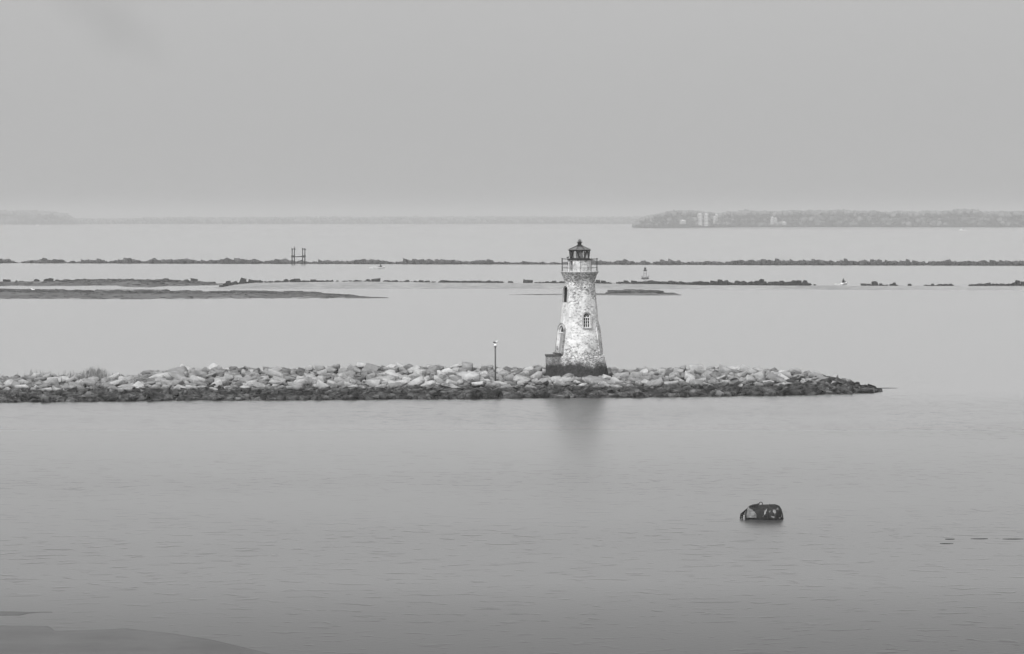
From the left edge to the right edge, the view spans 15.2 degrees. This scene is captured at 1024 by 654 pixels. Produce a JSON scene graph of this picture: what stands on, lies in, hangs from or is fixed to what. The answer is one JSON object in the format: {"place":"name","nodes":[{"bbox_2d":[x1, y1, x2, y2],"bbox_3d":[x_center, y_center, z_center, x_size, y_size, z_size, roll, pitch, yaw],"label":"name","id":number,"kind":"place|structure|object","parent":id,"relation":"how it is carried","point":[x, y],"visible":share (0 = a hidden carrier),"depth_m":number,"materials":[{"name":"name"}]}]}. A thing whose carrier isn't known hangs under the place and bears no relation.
{"place":"outdoors","nodes":[
{"label":"outdoors","id":0,"kind":"place"},
{"bbox_2d":[0,281,223,286],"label":"mud ridge","id":1,"kind":"structure","parent":0,"point":[117,283],"depth_m":1027.26,"materials":[{"name":"soil"}]},
{"bbox_2d":[96,289,167,289],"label":"mudflat","id":2,"kind":"structure","parent":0,"point":[131,289],"depth_m":964.68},
{"bbox_2d":[0,224,1023,653],"bbox_3d":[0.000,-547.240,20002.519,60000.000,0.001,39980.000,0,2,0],"label":"water","id":3,"kind":"structure","parent":0,"point":[472,526],"depth_m":285.42,"materials":[{"name":"grey liquid"}]},
{"bbox_2d":[0,611,39,615],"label":"mud shoal","id":4,"kind":"structure","parent":3,"relation":"on","point":[4,613],"depth_m":173.38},
{"bbox_2d":[0,210,80,223],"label":"wood","id":5,"kind":"object","parent":3,"relation":"in","point":[27,217],"visible":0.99,"depth_m":11512.15,"materials":[{"name":"plant"}]},
{"bbox_2d":[0,626,269,653],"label":"mud shoal","id":6,"kind":"structure","parent":3,"relation":"on","point":[31,640],"depth_m":160.80,"materials":[{"name":"soil"}]},
{"bbox_2d":[0,290,387,298],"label":"mudflat","id":7,"kind":"structure","parent":3,"relation":"in","point":[14,295],"depth_m":878.41,"materials":[{"name":"soil"}]},
{"bbox_2d":[0,278,675,298],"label":"shell clumps","id":8,"kind":"object","parent":7,"relation":"on","point":[238,291],"visible":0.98,"depth_m":911.00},
{"bbox_2d":[291,248,305,263],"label":"pile platform","id":9,"kind":"structure","parent":3,"relation":"in","point":[302,256],"depth_m":1499.19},
{"bbox_2d":[78,215,643,223],"bbox_3d":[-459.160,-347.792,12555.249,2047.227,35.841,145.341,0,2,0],"label":"wood","id":10,"kind":"object","parent":3,"relation":"in","point":[490,219],"visible":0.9,"depth_m":12513.49,"materials":[{"name":"grey plant"}]},
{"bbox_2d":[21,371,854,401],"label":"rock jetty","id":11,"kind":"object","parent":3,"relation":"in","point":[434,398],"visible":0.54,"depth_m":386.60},
{"bbox_2d":[15,384,29,389],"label":"boulder","id":12,"kind":"object","parent":11,"relation":"on","point":[24,386],"visible":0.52,"depth_m":383.77,"materials":[{"name":"stone"}]},
{"bbox_2d":[33,376,46,381],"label":"boulder","id":13,"kind":"object","parent":11,"relation":"on","point":[44,378],"visible":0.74,"depth_m":391.29,"materials":[{"name":"stone"}]},
{"bbox_2d":[37,387,53,391],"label":"boulder","id":14,"kind":"object","parent":11,"relation":"on","point":[49,389],"visible":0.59,"depth_m":380.06,"materials":[{"name":"stone"}]},
{"bbox_2d":[43,378,58,385],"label":"boulder","id":15,"kind":"object","parent":11,"relation":"on","point":[53,381],"visible":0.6,"depth_m":387.80,"materials":[{"name":"stone"}]},
{"bbox_2d":[61,385,73,389],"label":"boulder","id":16,"kind":"object","parent":11,"relation":"on","point":[66,387],"visible":0.42,"depth_m":383.04,"materials":[{"name":"stone"}]},
{"bbox_2d":[69,382,84,386],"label":"boulder","id":17,"kind":"object","parent":11,"relation":"on","point":[79,383],"visible":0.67,"depth_m":385.82,"materials":[{"name":"stone"}]},
{"bbox_2d":[83,378,95,387],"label":"boulder","id":18,"kind":"object","parent":11,"relation":"on","point":[90,382],"visible":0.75,"depth_m":386.67,"materials":[{"name":"stone"}]},
{"bbox_2d":[107,372,119,379],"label":"boulder","id":19,"kind":"object","parent":11,"relation":"on","point":[114,376],"visible":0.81,"depth_m":394.43,"materials":[{"name":"stone"}]},
{"bbox_2d":[110,379,127,386],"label":"boulder","id":20,"kind":"object","parent":11,"relation":"on","point":[117,383],"visible":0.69,"depth_m":388.31,"materials":[{"name":"stone"}]},
{"bbox_2d":[117,387,132,391],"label":"boulder","id":21,"kind":"object","parent":11,"relation":"on","point":[123,389],"visible":0.49,"depth_m":381.03,"materials":[{"name":"stone"}]},
{"bbox_2d":[132,381,143,387],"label":"boulder","id":22,"kind":"object","parent":11,"relation":"on","point":[137,384],"visible":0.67,"depth_m":384.93,"materials":[{"name":"stone"}]},
{"bbox_2d":[149,372,172,379],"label":"boulder","id":23,"kind":"object","parent":11,"relation":"on","point":[166,375],"visible":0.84,"depth_m":391.55,"materials":[{"name":"stone"}]},
{"bbox_2d":[167,379,184,386],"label":"boulder","id":24,"kind":"object","parent":11,"relation":"on","point":[175,383],"visible":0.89,"depth_m":385.40,"materials":[{"name":"stone"}]},
{"bbox_2d":[168,371,184,379],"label":"boulder","id":25,"kind":"object","parent":11,"relation":"on","point":[175,375],"visible":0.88,"depth_m":392.25,"materials":[{"name":"stone"}]},
{"bbox_2d":[167,366,187,372],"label":"boulder","id":26,"kind":"object","parent":11,"relation":"on","point":[181,369],"visible":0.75,"depth_m":395.50,"materials":[{"name":"stone"}]},
{"bbox_2d":[17,367,338,378],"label":"marsh grass","id":27,"kind":"structure","parent":11,"relation":"on","point":[91,372],"depth_m":396.54,"materials":[{"name":"plant"}]},
{"bbox_2d":[186,385,198,389],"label":"boulder","id":28,"kind":"object","parent":11,"relation":"on","point":[192,387],"visible":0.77,"depth_m":382.45,"materials":[{"name":"stone"}]},
{"bbox_2d":[189,375,204,381],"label":"boulder","id":29,"kind":"object","parent":11,"relation":"on","point":[194,377],"visible":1,"depth_m":388.41,"materials":[{"name":"stone"}]},
{"bbox_2d":[189,369,206,375],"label":"boulder","id":30,"kind":"object","parent":11,"relation":"on","point":[197,372],"visible":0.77,"depth_m":394.18,"materials":[{"name":"stone"}]},
{"bbox_2d":[192,380,206,385],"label":"boulder","id":31,"kind":"object","parent":11,"relation":"on","point":[198,383],"visible":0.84,"depth_m":386.08,"materials":[{"name":"stone"}]},
{"bbox_2d":[207,363,218,370],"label":"boulder","id":32,"kind":"object","parent":11,"relation":"on","point":[210,366],"visible":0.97,"depth_m":398.58,"materials":[{"name":"stone"}]},
{"bbox_2d":[214,378,229,385],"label":"boulder","id":33,"kind":"object","parent":11,"relation":"on","point":[225,382],"visible":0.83,"depth_m":386.14,"materials":[{"name":"stone"}]},
{"bbox_2d":[218,375,232,380],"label":"boulder","id":34,"kind":"object","parent":11,"relation":"on","point":[230,378],"visible":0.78,"depth_m":389.10,"materials":[{"name":"stone"}]},
{"bbox_2d":[240,376,256,381],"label":"boulder","id":35,"kind":"object","parent":11,"relation":"on","point":[248,378],"visible":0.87,"depth_m":389.43,"materials":[{"name":"stone"}]},
{"bbox_2d":[252,381,265,387],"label":"boulder","id":36,"kind":"object","parent":11,"relation":"on","point":[256,384],"visible":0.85,"depth_m":385.25,"materials":[{"name":"stone"}]},
{"bbox_2d":[267,368,283,377],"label":"boulder","id":37,"kind":"object","parent":11,"relation":"on","point":[271,373],"visible":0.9,"depth_m":392.05,"materials":[{"name":"stone"}]},
{"bbox_2d":[268,379,282,385],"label":"boulder","id":38,"kind":"object","parent":11,"relation":"on","point":[271,381],"visible":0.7,"depth_m":387.06,"materials":[{"name":"stone"}]},
{"bbox_2d":[272,376,285,382],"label":"boulder","id":39,"kind":"object","parent":11,"relation":"on","point":[283,380],"visible":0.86,"depth_m":388.83,"materials":[{"name":"stone"}]},
{"bbox_2d":[284,376,294,381],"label":"boulder","id":40,"kind":"object","parent":11,"relation":"on","point":[288,378],"visible":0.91,"depth_m":390.50,"materials":[{"name":"stone"}]},
{"bbox_2d":[286,384,302,390],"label":"boulder","id":41,"kind":"object","parent":11,"relation":"on","point":[299,387],"visible":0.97,"depth_m":383.62,"materials":[{"name":"stone"}]},
{"bbox_2d":[287,382,303,386],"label":"boulder","id":42,"kind":"object","parent":11,"relation":"on","point":[291,383],"visible":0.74,"depth_m":385.99,"materials":[{"name":"stone"}]},
{"bbox_2d":[294,379,308,385],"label":"boulder","id":43,"kind":"object","parent":11,"relation":"on","point":[304,382],"visible":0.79,"depth_m":388.21,"materials":[{"name":"stone"}]},
{"bbox_2d":[305,365,313,371],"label":"boulder","id":44,"kind":"object","parent":11,"relation":"on","point":[309,368],"visible":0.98,"depth_m":398.32,"materials":[{"name":"stone"}]},
{"bbox_2d":[312,376,326,382],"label":"boulder","id":45,"kind":"object","parent":11,"relation":"on","point":[322,379],"visible":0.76,"depth_m":389.79,"materials":[{"name":"stone"}]},
{"bbox_2d":[314,365,325,369],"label":"boulder","id":46,"kind":"object","parent":11,"relation":"on","point":[317,367],"visible":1,"depth_m":399.19,"materials":[{"name":"stone"}]},
{"bbox_2d":[315,379,328,388],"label":"boulder","id":47,"kind":"object","parent":11,"relation":"on","point":[320,384],"visible":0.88,"depth_m":385.04,"materials":[{"name":"stone"}]},
{"bbox_2d":[326,366,336,373],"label":"boulder","id":48,"kind":"object","parent":11,"relation":"on","point":[330,369],"visible":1,"depth_m":398.02,"materials":[{"name":"stone"}]},
{"bbox_2d":[337,378,349,385],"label":"boulder","id":49,"kind":"object","parent":11,"relation":"on","point":[341,383],"visible":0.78,"depth_m":387.68,"materials":[{"name":"stone"}]},
{"bbox_2d":[356,362,365,368],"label":"boulder","id":50,"kind":"object","parent":11,"relation":"on","point":[359,365],"visible":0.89,"depth_m":400.30,"materials":[{"name":"stone"}]},
{"bbox_2d":[362,363,379,371],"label":"boulder","id":51,"kind":"object","parent":11,"relation":"on","point":[371,367],"visible":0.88,"depth_m":398.40,"materials":[{"name":"stone"}]},
{"bbox_2d":[368,380,380,387],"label":"boulder","id":52,"kind":"object","parent":11,"relation":"on","point":[373,383],"visible":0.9,"depth_m":387.20,"materials":[{"name":"stone"}]},
{"bbox_2d":[381,375,394,380],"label":"boulder","id":53,"kind":"object","parent":11,"relation":"on","point":[388,377],"visible":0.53,"depth_m":390.86,"materials":[{"name":"stone"}]},
{"bbox_2d":[384,371,400,376],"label":"boulder","id":54,"kind":"object","parent":11,"relation":"on","point":[392,374],"visible":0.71,"depth_m":394.61,"materials":[{"name":"stone"}]},
{"bbox_2d":[387,382,401,388],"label":"boulder","id":55,"kind":"object","parent":11,"relation":"on","point":[396,384],"visible":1,"depth_m":386.36,"materials":[{"name":"stone"}]},
{"bbox_2d":[395,379,409,385],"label":"boulder","id":56,"kind":"object","parent":11,"relation":"on","point":[405,382],"visible":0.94,"depth_m":388.30,"materials":[{"name":"stone"}]},
{"bbox_2d":[410,375,424,384],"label":"boulder","id":57,"kind":"object","parent":11,"relation":"on","point":[419,380],"visible":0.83,"depth_m":388.82,"materials":[{"name":"stone"}]},
{"bbox_2d":[413,369,425,376],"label":"boulder","id":58,"kind":"object","parent":11,"relation":"on","point":[418,372],"visible":0.5,"depth_m":395.05,"materials":[{"name":"stone"}]},
{"bbox_2d":[0,364,852,396],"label":"riprap stones","id":59,"kind":"object","parent":11,"relation":"on","point":[359,379],"visible":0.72,"depth_m":393.34,"materials":[{"name":"stone"}]},
{"bbox_2d":[421,380,435,385],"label":"boulder","id":60,"kind":"object","parent":11,"relation":"on","point":[430,383],"visible":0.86,"depth_m":386.20,"materials":[{"name":"stone"}]},
{"bbox_2d":[426,365,440,372],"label":"boulder","id":61,"kind":"object","parent":11,"relation":"on","point":[434,368],"visible":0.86,"depth_m":397.98,"materials":[{"name":"stone"}]},
{"bbox_2d":[0,374,882,401],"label":"weedy rubble","id":62,"kind":"object","parent":11,"relation":"on","point":[416,391],"visible":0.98,"depth_m":381.79,"materials":[{"name":"stone"}]},
{"bbox_2d":[441,368,451,374],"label":"boulder","id":63,"kind":"object","parent":11,"relation":"on","point":[446,370],"visible":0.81,"depth_m":397.92,"materials":[{"name":"stone"}]},
{"bbox_2d":[445,379,457,384],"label":"boulder","id":64,"kind":"object","parent":11,"relation":"on","point":[448,381],"visible":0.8,"depth_m":389.32,"materials":[{"name":"stone"}]},
{"bbox_2d":[450,376,461,380],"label":"boulder","id":65,"kind":"object","parent":11,"relation":"on","point":[454,378],"visible":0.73,"depth_m":390.76,"materials":[{"name":"stone"}]},
{"bbox_2d":[462,361,472,370],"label":"boulder","id":66,"kind":"object","parent":11,"relation":"on","point":[467,366],"visible":0.67,"depth_m":400.12,"materials":[{"name":"stone"}]},
{"bbox_2d":[457,371,479,377],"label":"boulder","id":67,"kind":"object","parent":11,"relation":"on","point":[462,373],"visible":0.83,"depth_m":394.87,"materials":[{"name":"stone"}]},
{"bbox_2d":[462,371,478,380],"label":"boulder","id":68,"kind":"object","parent":11,"relation":"on","point":[470,375],"visible":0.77,"depth_m":392.61,"materials":[{"name":"stone"}]},
{"bbox_2d":[472,381,483,387],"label":"boulder","id":69,"kind":"object","parent":11,"relation":"on","point":[477,384],"visible":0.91,"depth_m":387.69,"materials":[{"name":"stone"}]},
{"bbox_2d":[487,372,502,377],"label":"boulder","id":70,"kind":"object","parent":11,"relation":"on","point":[493,375],"visible":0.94,"depth_m":395.73,"materials":[{"name":"stone"}]},
{"bbox_2d":[498,370,510,376],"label":"boulder","id":71,"kind":"object","parent":11,"relation":"on","point":[503,373],"visible":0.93,"depth_m":397.61,"materials":[{"name":"stone"}]},
{"bbox_2d":[501,373,513,380],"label":"boulder","id":72,"kind":"object","parent":11,"relation":"on","point":[509,377],"visible":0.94,"depth_m":393.67,"materials":[{"name":"stone"}]},
{"bbox_2d":[513,374,530,383],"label":"boulder","id":73,"kind":"object","parent":11,"relation":"on","point":[517,377],"visible":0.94,"depth_m":393.35,"materials":[{"name":"stone"}]},
{"bbox_2d":[529,366,541,374],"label":"boulder","id":74,"kind":"object","parent":11,"relation":"on","point":[534,370],"visible":0.72,"depth_m":400.03,"materials":[{"name":"stone"}]},
{"bbox_2d":[531,371,542,378],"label":"boulder","id":75,"kind":"object","parent":11,"relation":"on","point":[538,374],"visible":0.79,"depth_m":396.02,"materials":[{"name":"stone"}]},
{"bbox_2d":[535,377,548,384],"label":"boulder","id":76,"kind":"object","parent":11,"relation":"on","point":[544,381],"visible":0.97,"depth_m":391.15,"materials":[{"name":"stone"}]},
{"bbox_2d":[545,239,607,377],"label":"lighthouse","id":77,"kind":"object","parent":11,"relation":"on","point":[578,352],"visible":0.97,"depth_m":398.52,"materials":[{"name":"stone"}]},
{"bbox_2d":[553,323,565,354],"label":"door","id":78,"kind":"structure","parent":77,"relation":"in","point":[560,337],"depth_m":399.39,"materials":[{"name":"white wood"}]},
{"bbox_2d":[562,285,568,301],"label":"window","id":79,"kind":"structure","parent":77,"relation":"in","point":[566,294],"depth_m":399.49,"materials":[{"name":"glass"}]},
{"bbox_2d":[582,312,591,328],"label":"window","id":80,"kind":"structure","parent":77,"relation":"in","point":[586,318],"depth_m":398.42,"materials":[{"name":"white paint"}]},
{"bbox_2d":[584,375,608,383],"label":"boulder","id":81,"kind":"object","parent":11,"relation":"on","point":[595,379],"visible":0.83,"depth_m":392.77,"materials":[{"name":"stone"}]},
{"bbox_2d":[589,386,605,389],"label":"boulder","id":82,"kind":"object","parent":11,"relation":"on","point":[598,387],"visible":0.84,"depth_m":387.22,"materials":[{"name":"stone"}]},
{"bbox_2d":[607,384,623,390],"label":"boulder","id":83,"kind":"object","parent":11,"relation":"on","point":[621,388],"visible":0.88,"depth_m":388.30,"materials":[{"name":"stone"}]},
{"bbox_2d":[613,372,629,376],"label":"boulder","id":84,"kind":"object","parent":11,"relation":"on","point":[623,374],"visible":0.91,"depth_m":399.29,"materials":[{"name":"stone"}]},
{"bbox_2d":[629,371,641,377],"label":"boulder","id":85,"kind":"object","parent":11,"relation":"on","point":[633,374],"visible":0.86,"depth_m":398.93,"materials":[{"name":"stone"}]},
{"bbox_2d":[647,378,663,387],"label":"boulder","id":86,"kind":"object","parent":11,"relation":"on","point":[657,383],"visible":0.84,"depth_m":390.54,"materials":[{"name":"stone"}]},
{"bbox_2d":[656,368,667,374],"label":"boulder","id":87,"kind":"object","parent":11,"relation":"on","point":[660,371],"visible":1,"depth_m":401.98,"materials":[{"name":"stone"}]},
{"bbox_2d":[664,381,678,384],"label":"boulder","id":88,"kind":"object","parent":11,"relation":"on","point":[672,382],"visible":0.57,"depth_m":392.34,"materials":[{"name":"stone"}]},
{"bbox_2d":[684,371,694,379],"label":"boulder","id":89,"kind":"object","parent":11,"relation":"on","point":[687,375],"visible":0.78,"depth_m":397.85,"materials":[{"name":"stone"}]},
{"bbox_2d":[689,364,703,369],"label":"boulder","id":90,"kind":"object","parent":11,"relation":"on","point":[697,366],"visible":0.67,"depth_m":406.49,"materials":[{"name":"stone"}]},
{"bbox_2d":[690,379,702,386],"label":"boulder","id":91,"kind":"object","parent":11,"relation":"on","point":[693,382],"visible":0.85,"depth_m":391.66,"materials":[{"name":"stone"}]},
{"bbox_2d":[696,369,705,374],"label":"boulder","id":92,"kind":"object","parent":11,"relation":"on","point":[700,371],"visible":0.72,"depth_m":402.99,"materials":[{"name":"stone"}]},
{"bbox_2d":[719,364,734,372],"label":"boulder","id":93,"kind":"object","parent":11,"relation":"on","point":[723,369],"visible":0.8,"depth_m":404.58,"materials":[{"name":"stone"}]},
{"bbox_2d":[738,365,756,375],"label":"boulder","id":94,"kind":"object","parent":11,"relation":"on","point":[742,368],"visible":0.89,"depth_m":403.38,"materials":[{"name":"stone"}]},
{"bbox_2d":[746,375,755,382],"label":"boulder","id":95,"kind":"object","parent":11,"relation":"on","point":[749,378],"visible":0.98,"depth_m":397.78,"materials":[{"name":"stone"}]},
{"bbox_2d":[753,370,765,377],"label":"boulder","id":96,"kind":"object","parent":11,"relation":"on","point":[760,374],"visible":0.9,"depth_m":400.67,"materials":[{"name":"stone"}]},
{"bbox_2d":[765,372,783,381],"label":"boulder","id":97,"kind":"object","parent":11,"relation":"on","point":[771,376],"visible":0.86,"depth_m":395.74,"materials":[{"name":"stone"}]},
{"bbox_2d":[772,382,784,389],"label":"boulder","id":98,"kind":"object","parent":11,"relation":"on","point":[779,386],"visible":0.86,"depth_m":391.63,"materials":[{"name":"stone"}]},
{"bbox_2d":[788,368,801,372],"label":"boulder","id":99,"kind":"object","parent":11,"relation":"on","point":[795,370],"visible":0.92,"depth_m":402.97,"materials":[{"name":"stone"}]},
{"bbox_2d":[808,371,822,376],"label":"boulder","id":100,"kind":"object","parent":11,"relation":"on","point":[813,373],"visible":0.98,"depth_m":399.86,"materials":[{"name":"stone"}]},
{"bbox_2d":[0,260,1023,265],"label":"breakwater rubble","id":101,"kind":"object","parent":3,"relation":"in","point":[616,263],"visible":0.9,"depth_m":1489.44,"materials":[{"name":"stone"}]},
{"bbox_2d":[515,292,679,294],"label":"mudflat","id":102,"kind":"structure","parent":3,"relation":"in","point":[634,293],"depth_m":900.36,"materials":[{"name":"soil"}]},
{"bbox_2d":[209,281,1023,289],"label":"sandbar","id":103,"kind":"structure","parent":3,"relation":"in","point":[351,285],"depth_m":994.33,"materials":[{"name":"sand"}]},
{"bbox_2d":[127,279,1023,286],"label":"bar rubble","id":104,"kind":"object","parent":103,"relation":"on","point":[731,283],"visible":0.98,"depth_m":1024.11,"materials":[{"name":"stone"}]},
{"bbox_2d":[740,502,782,519],"bbox_3d":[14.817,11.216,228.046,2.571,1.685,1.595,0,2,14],"label":"backpack","id":105,"kind":"object","parent":3,"relation":"in","point":[757,511],"visible":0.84,"depth_m":227.42,"materials":[{"name":"black fabric"}]},
{"bbox_2d":[0,0,1023,218],"label":"sky","id":106,"kind":"structure","parent":0,"point":[127,109],"materials":[{"name":"grey"}]},
{"bbox_2d":[704,213,707,225],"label":"house","id":107,"kind":"structure","parent":0,"point":[705,219],"depth_m":7047.25,"materials":[{"name":"white"}]},
{"bbox_2d":[689,227,1023,227],"bbox_3d":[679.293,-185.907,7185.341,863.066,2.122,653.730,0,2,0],"label":"beach","id":108,"kind":"structure","parent":0,"point":[856,227],"depth_m":7072.20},
{"bbox_2d":[631,208,1023,227],"bbox_3d":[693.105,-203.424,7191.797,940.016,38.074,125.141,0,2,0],"label":"wood","id":109,"kind":"object","parent":108,"relation":"on","point":[964,217],"visible":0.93,"depth_m":7152.73,"materials":[{"name":"grey plant"}]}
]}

